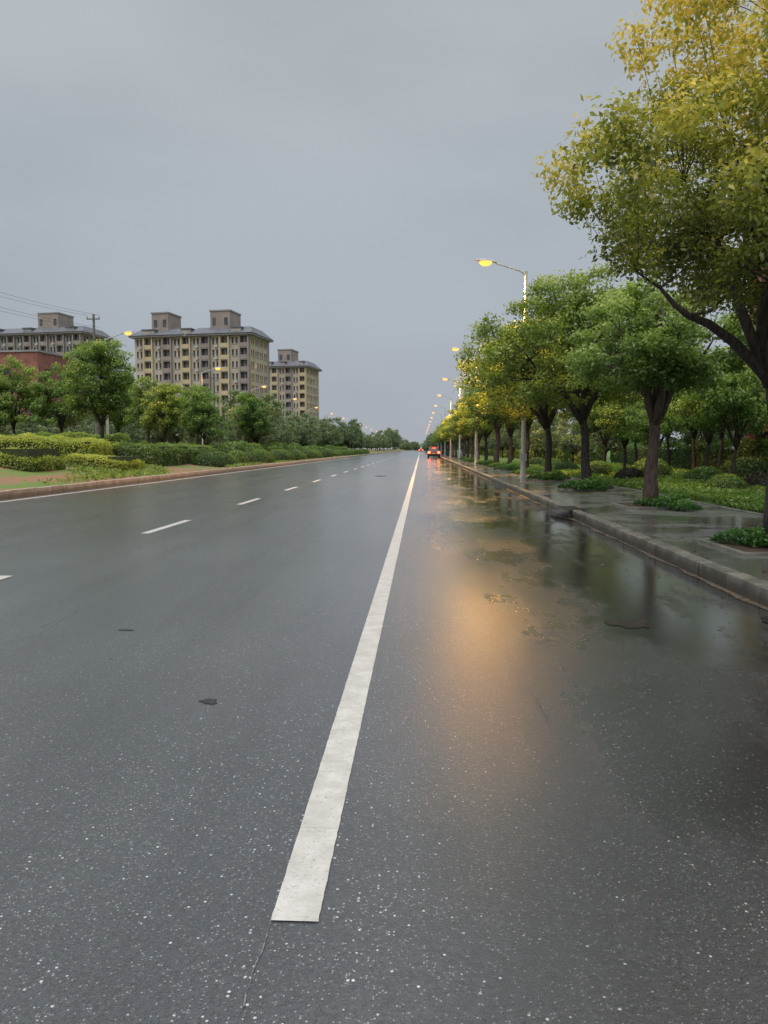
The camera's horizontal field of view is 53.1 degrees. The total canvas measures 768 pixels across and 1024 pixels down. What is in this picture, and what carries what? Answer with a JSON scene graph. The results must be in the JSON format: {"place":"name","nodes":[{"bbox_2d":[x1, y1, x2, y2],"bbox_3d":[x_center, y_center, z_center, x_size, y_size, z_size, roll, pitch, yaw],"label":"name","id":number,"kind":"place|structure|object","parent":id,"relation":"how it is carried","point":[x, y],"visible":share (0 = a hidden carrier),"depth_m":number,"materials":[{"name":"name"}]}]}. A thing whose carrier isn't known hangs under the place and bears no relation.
{"place":"outdoors","nodes":[
{"label":"outdoors","id":0,"kind":"place"},
{"bbox_2d":[0,333,109,418],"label":"walls","id":1,"kind":"structure","parent":0,"point":[14,344],"depth_m":235.69,"materials":[{"name":"beige paint"}]},
{"bbox_2d":[2,334,103,393],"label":"window glazing","id":2,"kind":"structure","parent":1,"relation":"in","point":[59,339],"depth_m":236.14,"materials":[{"name":"black glass"}]},
{"bbox_2d":[0,326,113,339],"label":"roof","id":3,"kind":"structure","parent":1,"relation":"on","point":[60,330],"depth_m":235.85,"materials":[{"name":"stone"}]},
{"bbox_2d":[37,312,73,328],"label":"roof towers","id":4,"kind":"structure","parent":0,"point":[56,317],"depth_m":237.17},
{"bbox_2d":[150,309,241,330],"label":"roof towers","id":5,"kind":"structure","parent":0,"point":[219,319],"depth_m":204.97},
{"bbox_2d":[0,449,403,490],"bbox_3d":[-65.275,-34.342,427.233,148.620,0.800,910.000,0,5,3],"label":"verge terrain","id":6,"kind":"structure","parent":0,"point":[10,479],"depth_m":29.39,"materials":[{"name":"soil"}]},
{"bbox_2d":[0,355,42,435],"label":"broadleaf tree","id":7,"kind":"object","parent":6,"relation":"on","point":[21,388],"visible":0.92,"depth_m":50.43,"materials":[{"name":"green plant"}]},
{"bbox_2d":[0,447,66,471],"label":"golden hedge","id":8,"kind":"object","parent":6,"relation":"on","point":[30,460],"visible":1,"depth_m":30.52,"materials":[{"name":"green plant"}]},
{"bbox_2d":[0,352,82,435],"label":"walls","id":9,"kind":"structure","parent":6,"relation":"on","point":[40,361],"depth_m":126.68,"materials":[{"name":"red brick"}]},
{"bbox_2d":[0,350,77,358],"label":"roof","id":10,"kind":"structure","parent":9,"relation":"on","point":[46,352],"depth_m":126.17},
{"bbox_2d":[22,362,90,432],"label":"broadleaf tree","id":11,"kind":"object","parent":6,"relation":"on","point":[59,413],"visible":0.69,"depth_m":50.62,"materials":[{"name":"green plant"}]},
{"bbox_2d":[0,432,118,457],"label":"golden hedge","id":12,"kind":"object","parent":6,"relation":"on","point":[64,445],"visible":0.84,"depth_m":38.96,"materials":[{"name":"yellow plant"}]},
{"bbox_2d":[1,430,130,442],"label":"privet hedge","id":13,"kind":"object","parent":6,"relation":"on","point":[119,437],"visible":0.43,"depth_m":48.42,"materials":[{"name":"green plant"}]},
{"bbox_2d":[86,314,99,433],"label":"utility pole","id":14,"kind":"object","parent":6,"relation":"on","point":[93,318],"visible":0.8,"depth_m":70.17,"materials":[{"name":"concrete"}]},
{"bbox_2d":[1,292,95,327],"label":"power line","id":15,"kind":"object","parent":14,"relation":"attached to","point":[46,307],"visible":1,"depth_m":62.97,"materials":[{"name":"metal"}]},
{"bbox_2d":[51,337,138,438],"bbox_3d":[-16.921,-6.655,45.477,4.865,7.301,4.970,2,5,25],"label":"broadleaf tree","id":16,"kind":"object","parent":6,"relation":"on","point":[107,395],"visible":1,"depth_m":44.78,"materials":[{"name":"green plant"}]},
{"bbox_2d":[61,452,144,470],"bbox_3d":[-13.259,-2.336,36.486,3.073,1.012,3.084,0,5,3],"label":"golden hedge","id":17,"kind":"object","parent":6,"relation":"on","point":[113,462],"visible":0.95,"depth_m":35.25,"materials":[{"name":"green plant"}]},
{"bbox_2d":[92,371,142,432],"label":"broadleaf tree","id":18,"kind":"object","parent":6,"relation":"on","point":[117,422],"visible":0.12,"depth_m":64.23,"materials":[{"name":"green plant"}]},
{"bbox_2d":[104,330,133,433],"bbox_3d":[-18.744,-8.218,54.469,2.300,9.155,0.400,0,5,3],"label":"street lamp","id":19,"kind":"object","parent":6,"relation":"on","point":[107,421],"visible":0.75,"depth_m":54.15,"materials":[{"name":"metal"}]},
{"bbox_2d":[122,376,177,442],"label":"broadleaf tree","id":20,"kind":"object","parent":6,"relation":"on","point":[137,408],"visible":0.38,"depth_m":61.74,"materials":[{"name":"green plant"}]},
{"bbox_2d":[23,460,290,483],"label":"grass","id":21,"kind":"structure","parent":6,"relation":"on","point":[100,472],"depth_m":32.86,"materials":[{"name":"green plant"}]},
{"bbox_2d":[139,382,185,442],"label":"broadleaf tree","id":22,"kind":"object","parent":6,"relation":"on","point":[167,411],"visible":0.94,"depth_m":57.83,"materials":[{"name":"green plant"}]},
{"bbox_2d":[113,441,222,465],"bbox_3d":[-13.733,-3.759,49.066,3.512,1.664,15.368,0,5,3],"label":"privet hedge","id":23,"kind":"object","parent":6,"relation":"on","point":[168,453],"visible":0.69,"depth_m":44.41,"materials":[{"name":"green plant"}]},
{"bbox_2d":[177,383,219,443],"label":"broadleaf tree","id":24,"kind":"object","parent":6,"relation":"on","point":[206,397],"visible":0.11,"depth_m":70.02,"materials":[{"name":"green plant"}]},
{"bbox_2d":[176,385,228,444],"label":"broadleaf tree","id":25,"kind":"object","parent":6,"relation":"on","point":[206,409],"visible":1,"depth_m":56.70,"materials":[{"name":"green plant"}]},
{"bbox_2d":[190,451,226,466],"bbox_3d":[-11.093,-3.334,48.514,2.324,1.041,2.338,1,5,7],"label":"round shrub","id":26,"kind":"object","parent":6,"relation":"on","point":[209,458],"visible":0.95,"depth_m":47.82,"materials":[{"name":"green plant"}]},
{"bbox_2d":[213,451,233,464],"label":"round shrub","id":27,"kind":"object","parent":6,"relation":"on","point":[228,459],"visible":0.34,"depth_m":50.65,"materials":[{"name":"green plant"}]},
{"bbox_2d":[223,441,246,451],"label":"round shrub","id":28,"kind":"object","parent":6,"relation":"on","point":[232,445],"visible":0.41,"depth_m":63.95,"materials":[{"name":"green plant"}]},
{"bbox_2d":[228,450,249,462],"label":"round shrub","id":29,"kind":"object","parent":6,"relation":"on","point":[240,456],"visible":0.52,"depth_m":55.48,"materials":[{"name":"green plant"}]},
{"bbox_2d":[235,440,254,450],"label":"round shrub","id":30,"kind":"object","parent":6,"relation":"on","point":[247,446],"visible":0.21,"depth_m":68.52,"materials":[{"name":"green plant"}]},
{"bbox_2d":[232,391,272,442],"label":"broadleaf tree","id":31,"kind":"object","parent":6,"relation":"on","point":[250,409],"visible":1,"depth_m":74.65,"materials":[{"name":"green plant"}]},
{"bbox_2d":[251,449,273,462],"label":"round shrub","id":32,"kind":"object","parent":6,"relation":"on","point":[265,455],"visible":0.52,"depth_m":62.87,"materials":[{"name":"green plant"}]},
{"bbox_2d":[266,441,288,449],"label":"round shrub","id":33,"kind":"object","parent":6,"relation":"on","point":[281,445],"visible":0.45,"depth_m":86.44,"materials":[{"name":"green plant"}]},
{"bbox_2d":[271,450,287,460],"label":"round shrub","id":34,"kind":"object","parent":6,"relation":"on","point":[282,456],"visible":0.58,"depth_m":70.38,"materials":[{"name":"green plant"}]},
{"bbox_2d":[135,334,269,444],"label":"walls","id":35,"kind":"structure","parent":0,"point":[255,374],"depth_m":202.42,"materials":[{"name":"beige paint"}]},
{"bbox_2d":[128,326,273,342],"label":"roof","id":36,"kind":"structure","parent":35,"relation":"on","point":[230,330],"depth_m":201.99,"materials":[{"name":"stone"}]},
{"bbox_2d":[136,336,267,412],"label":"window frames","id":37,"kind":"structure","parent":35,"relation":"attached to","point":[196,358],"depth_m":202.31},
{"bbox_2d":[137,336,261,432],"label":"window glazing","id":38,"kind":"structure","parent":37,"relation":"in","point":[205,352],"depth_m":202.42,"materials":[{"name":"black glass"}]},
{"bbox_2d":[277,349,298,361],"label":"roof towers","id":39,"kind":"structure","parent":0,"point":[288,355],"depth_m":273.60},
{"bbox_2d":[269,367,318,426],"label":"walls","id":40,"kind":"structure","parent":0,"point":[313,387],"depth_m":272.49,"materials":[{"name":"beige paint"}]},
{"bbox_2d":[269,368,304,423],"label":"window glazing","id":41,"kind":"structure","parent":40,"relation":"in","point":[302,387],"depth_m":272.46,"materials":[{"name":"black glass"}]},
{"bbox_2d":[269,361,321,371],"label":"roof","id":42,"kind":"structure","parent":40,"relation":"on","point":[283,364],"depth_m":271.69,"materials":[{"name":"stone"}]},
{"bbox_2d":[0,450,767,1023],"bbox_3d":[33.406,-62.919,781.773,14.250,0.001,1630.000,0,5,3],"label":"road","id":43,"kind":"structure","parent":0,"point":[554,810],"depth_m":3.33,"materials":[{"name":"grey asphalt"}]},
{"bbox_2d":[1,454,376,501],"bbox_3d":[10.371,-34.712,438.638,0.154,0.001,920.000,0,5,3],"label":"edge line","id":44,"kind":"object","parent":43,"relation":"on","point":[139,484],"visible":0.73,"depth_m":27.56,"materials":[{"name":"paint"}]},
{"bbox_2d":[0,453,405,579],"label":"lane line","id":45,"kind":"object","parent":43,"relation":"on","point":[150,531],"visible":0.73,"depth_m":13.71,"materials":[{"name":"paint"}]},
{"bbox_2d":[235,916,270,1023],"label":"pavement seam","id":46,"kind":"object","parent":43,"relation":"on","point":[254,966],"visible":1,"depth_m":2.02,"materials":[{"name":"grey asphalt"}]},
{"bbox_2d":[271,453,419,920],"bbox_3d":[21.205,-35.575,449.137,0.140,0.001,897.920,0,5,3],"label":"edge line","id":47,"kind":"object","parent":43,"relation":"on","point":[301,892],"visible":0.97,"depth_m":3.11,"materials":[{"name":"paint"}]},
{"bbox_2d":[427,447,440,457],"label":"parked car","id":48,"kind":"object","parent":43,"relation":"on","point":[433,451],"visible":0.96,"depth_m":111.49,"materials":[{"name":"paint"}]},
{"bbox_2d":[548,506,584,517],"bbox_3d":[3.658,-0.005,15.495,0.548,0.160,1.100,0,5,3],"label":"storm drain","id":49,"kind":"object","parent":43,"relation":"on","point":[566,511],"visible":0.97,"depth_m":15.20,"materials":[{"name":"metal"}]},
{"bbox_2d":[454,464,767,609],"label":"gutter sediment","id":50,"kind":"object","parent":43,"relation":"on","point":[737,596],"visible":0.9,"depth_m":8.39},
{"bbox_2d":[604,618,649,627],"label":"road puddle","id":51,"kind":"object","parent":43,"relation":"on","point":[634,623],"visible":1,"depth_m":5.97,"materials":[{"name":"grey liquid"}]},
{"bbox_2d":[502,492,767,652],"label":"fallen leaves","id":52,"kind":"object","parent":43,"relation":"on","point":[637,565],"visible":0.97,"depth_m":9.01,"materials":[{"name":"brown plant"}]},
{"bbox_2d":[0,0,767,448],"label":"sky","id":53,"kind":"structure","parent":0,"point":[332,176],"materials":[{"name":"grey"}]},
{"bbox_2d":[425,450,767,581],"bbox_3d":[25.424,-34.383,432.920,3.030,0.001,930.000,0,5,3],"label":"sidewalk","id":54,"kind":"structure","parent":0,"point":[678,520],"depth_m":13.53,"materials":[{"name":"grey concrete"}]},
{"bbox_2d":[436,416,456,456],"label":"camphor tree","id":55,"kind":"object","parent":54,"relation":"on","point":[444,431],"visible":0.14,"depth_m":108.61,"materials":[{"name":"green plant"}]},
{"bbox_2d":[445,422,463,455],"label":"camphor tree","id":56,"kind":"object","parent":54,"relation":"on","point":[455,437],"visible":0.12,"depth_m":94.22,"materials":[{"name":"green plant"}]},
{"bbox_2d":[444,411,465,456],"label":"camphor tree","id":57,"kind":"object","parent":54,"relation":"on","point":[464,439],"visible":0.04,"depth_m":86.88,"materials":[{"name":"green plant"}]},
{"bbox_2d":[447,397,470,457],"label":"camphor tree","id":58,"kind":"object","parent":54,"relation":"on","point":[467,439],"visible":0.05,"depth_m":79.45,"materials":[{"name":"green plant"}]},
{"bbox_2d":[450,347,477,463],"bbox_3d":[6.312,-8.335,60.288,2.300,9.155,0.400,0,5,3],"label":"street lamp","id":59,"kind":"object","parent":54,"relation":"on","point":[476,433],"visible":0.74,"depth_m":60.38,"materials":[{"name":"metal"}]},
{"bbox_2d":[446,392,494,458],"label":"camphor tree","id":60,"kind":"object","parent":54,"relation":"on","point":[455,424],"visible":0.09,"depth_m":72.40,"materials":[{"name":"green plant"}]},
{"bbox_2d":[453,393,503,464],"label":"camphor tree","id":61,"kind":"object","parent":54,"relation":"on","point":[484,426],"visible":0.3,"depth_m":57.97,"materials":[{"name":"green plant"}]},
{"bbox_2d":[455,402,501,459],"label":"camphor tree","id":62,"kind":"object","parent":54,"relation":"on","point":[472,434],"visible":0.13,"depth_m":65.30,"materials":[{"name":"green plant"}]},
{"bbox_2d":[485,462,502,466],"bbox_3d":[7.519,-3.143,50.969,1.603,0.378,1.668,0,5,3],"label":"tree pit","id":63,"kind":"object","parent":54,"relation":"on","point":[494,464],"visible":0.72,"depth_m":50.67,"materials":[{"name":"plant"}]},
{"bbox_2d":[461,385,501,466],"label":"camphor tree","id":64,"kind":"object","parent":63,"relation":"in","point":[497,428],"visible":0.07,"depth_m":51.30,"materials":[{"name":"green plant"}]},
{"bbox_2d":[475,258,526,476],"bbox_3d":[4.974,-6.044,32.413,2.300,9.155,0.400,0,5,3],"label":"street lamp","id":65,"kind":"object","parent":54,"relation":"on","point":[488,262],"visible":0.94,"depth_m":32.49,"materials":[{"name":"metal"}]},
{"bbox_2d":[473,359,538,469],"bbox_3d":[7.314,-5.916,44.452,4.592,7.225,4.492,-1,5,-8],"label":"camphor tree","id":66,"kind":"object","parent":54,"relation":"on","point":[511,425],"visible":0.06,"depth_m":44.25,"materials":[{"name":"green plant"}]},
{"bbox_2d":[493,462,519,469],"bbox_3d":[7.100,-2.619,43.914,1.706,0.474,1.640,0,5,3],"label":"tree pit","id":67,"kind":"object","parent":54,"relation":"on","point":[511,466],"visible":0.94,"depth_m":43.62,"materials":[{"name":"plant"}]},
{"bbox_2d":[479,353,570,473],"bbox_3d":[7.085,-4.973,36.937,5.456,6.572,4.832,-1,5,-13],"label":"camphor tree","id":68,"kind":"object","parent":54,"relation":"on","point":[529,421],"visible":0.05,"depth_m":36.91,"materials":[{"name":"green plant"}]},
{"bbox_2d":[509,467,541,473],"bbox_3d":[6.840,-1.981,36.833,1.603,0.378,1.668,0,5,3],"label":"tree pit","id":69,"kind":"object","parent":54,"relation":"on","point":[530,470],"visible":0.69,"depth_m":36.60,"materials":[{"name":"plant"}]},
{"bbox_2d":[450,313,613,479],"bbox_3d":[5.974,-4.445,29.864,6.533,6.692,6.951,3,6,31],"label":"camphor tree","id":70,"kind":"object","parent":54,"relation":"on","point":[542,417],"visible":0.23,"depth_m":29.78,"materials":[{"name":"green plant"}]},
{"bbox_2d":[527,469,570,480],"bbox_3d":[6.421,-1.457,29.778,1.706,0.474,1.640,0,5,3],"label":"tree pit","id":71,"kind":"object","parent":54,"relation":"on","point":[556,475],"visible":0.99,"depth_m":29.42,"materials":[{"name":"plant"}]},
{"bbox_2d":[453,261,706,488],"bbox_3d":[5.614,-3.917,22.641,6.666,6.828,7.093,-1,5,-9],"label":"camphor tree","id":72,"kind":"object","parent":54,"relation":"on","point":[545,333],"visible":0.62,"depth_m":21.90,"materials":[{"name":"green plant"}]},
{"bbox_2d":[557,475,616,490],"bbox_3d":[5.984,-0.880,22.765,1.706,0.474,1.940,0,5,3],"label":"tree pit","id":73,"kind":"object","parent":54,"relation":"on","point":[594,484],"visible":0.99,"depth_m":22.34,"materials":[{"name":"plant"}]},
{"bbox_2d":[514,481,764,571],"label":"fallen leaves","id":74,"kind":"object","parent":54,"relation":"on","point":[653,514],"visible":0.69,"depth_m":14.03,"materials":[{"name":"yellow plant"}]},
{"bbox_2d":[610,492,685,508],"bbox_3d":[5.686,-0.272,16.101,1.503,0.353,1.535,0,5,3],"label":"tree pit","id":75,"kind":"object","parent":54,"relation":"on","point":[662,501],"visible":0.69,"depth_m":15.80,"materials":[{"name":"plant"}]},
{"bbox_2d":[559,278,755,505],"bbox_3d":[5.655,-2.399,16.025,4.101,4.875,3.872,-3,6,-32],"label":"camphor tree","id":76,"kind":"object","parent":75,"relation":"in","point":[665,365],"visible":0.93,"depth_m":15.42,"materials":[{"name":"green plant"}]},
{"bbox_2d":[666,498,702,510],"bbox_3d":[5.958,-0.156,15.202,0.710,0.275,0.626,-2,5,-19],"label":"ground cover plant","id":77,"kind":"object","parent":75,"relation":"in","point":[688,504],"visible":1,"depth_m":15.06,"materials":[{"name":"green plant"}]},
{"bbox_2d":[698,525,767,555],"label":"tree pit","id":78,"kind":"object","parent":54,"relation":"on","point":[748,542],"visible":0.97,"depth_m":9.46,"materials":[{"name":"plant"}]},
{"bbox_2d":[530,0,767,547],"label":"camphor tree","id":79,"kind":"object","parent":78,"relation":"in","point":[698,228],"visible":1,"depth_m":8.60,"materials":[{"name":"green plant"}]},
{"bbox_2d":[449,450,765,513],"bbox_3d":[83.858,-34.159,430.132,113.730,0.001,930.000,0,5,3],"label":"lawn","id":80,"kind":"structure","parent":0,"point":[503,459],"depth_m":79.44,"materials":[{"name":"green plant"}]},
{"bbox_2d":[466,432,603,462],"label":"boundary hedge","id":81,"kind":"object","parent":80,"relation":"on","point":[595,454],"visible":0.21,"depth_m":65.54,"materials":[{"name":"green plant"}]},
{"bbox_2d":[554,461,578,470],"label":"round shrub","id":82,"kind":"object","parent":80,"relation":"on","point":[566,465],"visible":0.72,"depth_m":39.21,"materials":[{"name":"green plant"}]},
{"bbox_2d":[568,395,626,460],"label":"garden tree","id":83,"kind":"object","parent":80,"relation":"on","point":[593,429],"visible":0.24,"depth_m":38.29,"materials":[{"name":"green plant"}]},
{"bbox_2d":[580,460,614,472],"bbox_3d":[10.217,-2.111,36.497,1.710,0.752,1.710,4,6,42],"label":"round shrub","id":84,"kind":"object","parent":80,"relation":"on","point":[606,465],"visible":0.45,"depth_m":36.19,"materials":[{"name":"green plant"}]},
{"bbox_2d":[590,464,609,475],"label":"round shrub","id":85,"kind":"object","parent":80,"relation":"on","point":[596,468],"visible":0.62,"depth_m":33.17,"materials":[{"name":"green plant"}]},
{"bbox_2d":[588,392,647,468],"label":"garden tree","id":86,"kind":"object","parent":80,"relation":"on","point":[613,415],"visible":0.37,"depth_m":32.16,"materials":[{"name":"green plant"}]},
{"bbox_2d":[600,394,641,464],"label":"garden tree","id":87,"kind":"object","parent":80,"relation":"on","point":[635,448],"visible":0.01,"depth_m":41.20,"materials":[{"name":"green plant"}]},
{"bbox_2d":[614,468,643,478],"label":"round shrub","id":88,"kind":"object","parent":80,"relation":"on","point":[631,473],"visible":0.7,"depth_m":28.76,"materials":[{"name":"brown plant"}]},
{"bbox_2d":[630,457,673,472],"bbox_3d":[12.257,-2.100,35.347,2.138,0.940,2.137,-1,5,-12],"label":"round shrub","id":89,"kind":"object","parent":80,"relation":"on","point":[639,465],"visible":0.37,"depth_m":35.01,"materials":[{"name":"green plant"}]},
{"bbox_2d":[621,399,688,447],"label":"garden tree","id":90,"kind":"object","parent":80,"relation":"on","point":[667,426],"visible":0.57,"depth_m":27.08,"materials":[{"name":"green plant"}]},
{"bbox_2d":[640,465,670,476],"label":"round shrub","id":91,"kind":"object","parent":80,"relation":"on","point":[661,470],"visible":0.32,"depth_m":30.62,"materials":[{"name":"green plant"}]},
{"bbox_2d":[670,396,700,469],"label":"garden tree","id":92,"kind":"object","parent":80,"relation":"on","point":[694,433],"visible":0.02,"depth_m":37.10,"materials":[{"name":"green plant"}]},
{"bbox_2d":[610,436,767,469],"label":"boundary hedge","id":93,"kind":"object","parent":80,"relation":"on","point":[681,456],"visible":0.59,"depth_m":41.19,"materials":[{"name":"green plant"}]},
{"bbox_2d":[682,466,724,481],"bbox_3d":[11.125,-1.265,26.456,1.603,0.705,1.604,-2,5,-23],"label":"round shrub","id":94,"kind":"object","parent":80,"relation":"on","point":[705,473],"visible":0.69,"depth_m":26.18,"materials":[{"name":"green plant"}]},
{"bbox_2d":[666,368,754,466],"bbox_3d":[11.818,-3.260,28.319,3.567,4.655,3.289,-1,5,-16],"label":"garden tree","id":95,"kind":"object","parent":80,"relation":"on","point":[708,437],"visible":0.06,"depth_m":28.30,"materials":[{"name":"green plant"}]},
{"bbox_2d":[675,365,765,469],"bbox_3d":[14.202,-3.965,32.327,3.861,5.464,4.187,-1,5,-16],"label":"garden tree","id":96,"kind":"object","parent":80,"relation":"on","point":[721,436],"visible":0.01,"depth_m":32.20,"materials":[{"name":"green plant"}]},
{"bbox_2d":[677,364,767,476],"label":"garden tree","id":97,"kind":"object","parent":80,"relation":"on","point":[732,407],"visible":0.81,"depth_m":23.14,"materials":[{"name":"green plant"}]},
{"bbox_2d":[703,473,749,488],"bbox_3d":[9.839,-0.852,22.100,1.326,0.582,1.325,-2,5,-26],"label":"round shrub","id":98,"kind":"object","parent":80,"relation":"on","point":[729,481],"visible":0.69,"depth_m":21.73,"materials":[{"name":"green plant"}]},
{"bbox_2d":[718,456,767,477],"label":"round shrub","id":99,"kind":"object","parent":80,"relation":"on","point":[746,466],"visible":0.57,"depth_m":28.73,"materials":[{"name":"green plant"}]},
{"bbox_2d":[737,372,767,417],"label":"garden tree","id":100,"kind":"object","parent":80,"relation":"on","point":[748,385],"visible":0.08,"depth_m":25.23,"materials":[{"name":"green plant"}]},
{"bbox_2d":[744,472,766,485],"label":"round shrub","id":101,"kind":"object","parent":80,"relation":"on","point":[756,479],"visible":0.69,"depth_m":23.22,"materials":[{"name":"brown plant"}]},
{"bbox_2d":[744,167,767,449],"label":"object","id":102,"kind":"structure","parent":80,"relation":"on","point":[755,434],"depth_m":36.38,"materials":[{"name":"green plant"}]},
{"bbox_2d":[751,374,767,424],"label":"garden tree","id":103,"kind":"object","parent":80,"relation":"on","point":[761,414],"visible":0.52,"depth_m":19.89,"materials":[{"name":"green plant"}]},
{"label":"ground","id":104,"kind":"structure","parent":0,"visible":0},
{"bbox_2d":[0,450,406,499],"bbox_3d":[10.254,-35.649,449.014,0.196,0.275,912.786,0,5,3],"label":"kerb","id":105,"kind":"structure","parent":104,"relation":"on","point":[16,493],"depth_m":28.97,"materials":[{"name":"concrete"}]},
{"bbox_2d":[0,383,744,462],"bbox_3d":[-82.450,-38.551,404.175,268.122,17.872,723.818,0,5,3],"label":"distant trees","id":106,"kind":"object","parent":104,"relation":"on","point":[322,432],"visible":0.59,"depth_m":89.39,"materials":[{"name":"green plant"}]},
{"bbox_2d":[424,450,767,607],"bbox_3d":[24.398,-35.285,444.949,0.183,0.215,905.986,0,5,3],"label":"kerb","id":107,"kind":"structure","parent":104,"relation":"on","point":[750,587],"depth_m":9.17,"materials":[{"name":"concrete"}]},
{"bbox_2d":[503,464,762,515],"bbox_3d":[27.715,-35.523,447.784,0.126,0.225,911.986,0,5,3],"label":"path edging","id":108,"kind":"object","parent":104,"relation":"on","point":[750,512],"visible":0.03,"depth_m":16.30,"materials":[{"name":"concrete"}]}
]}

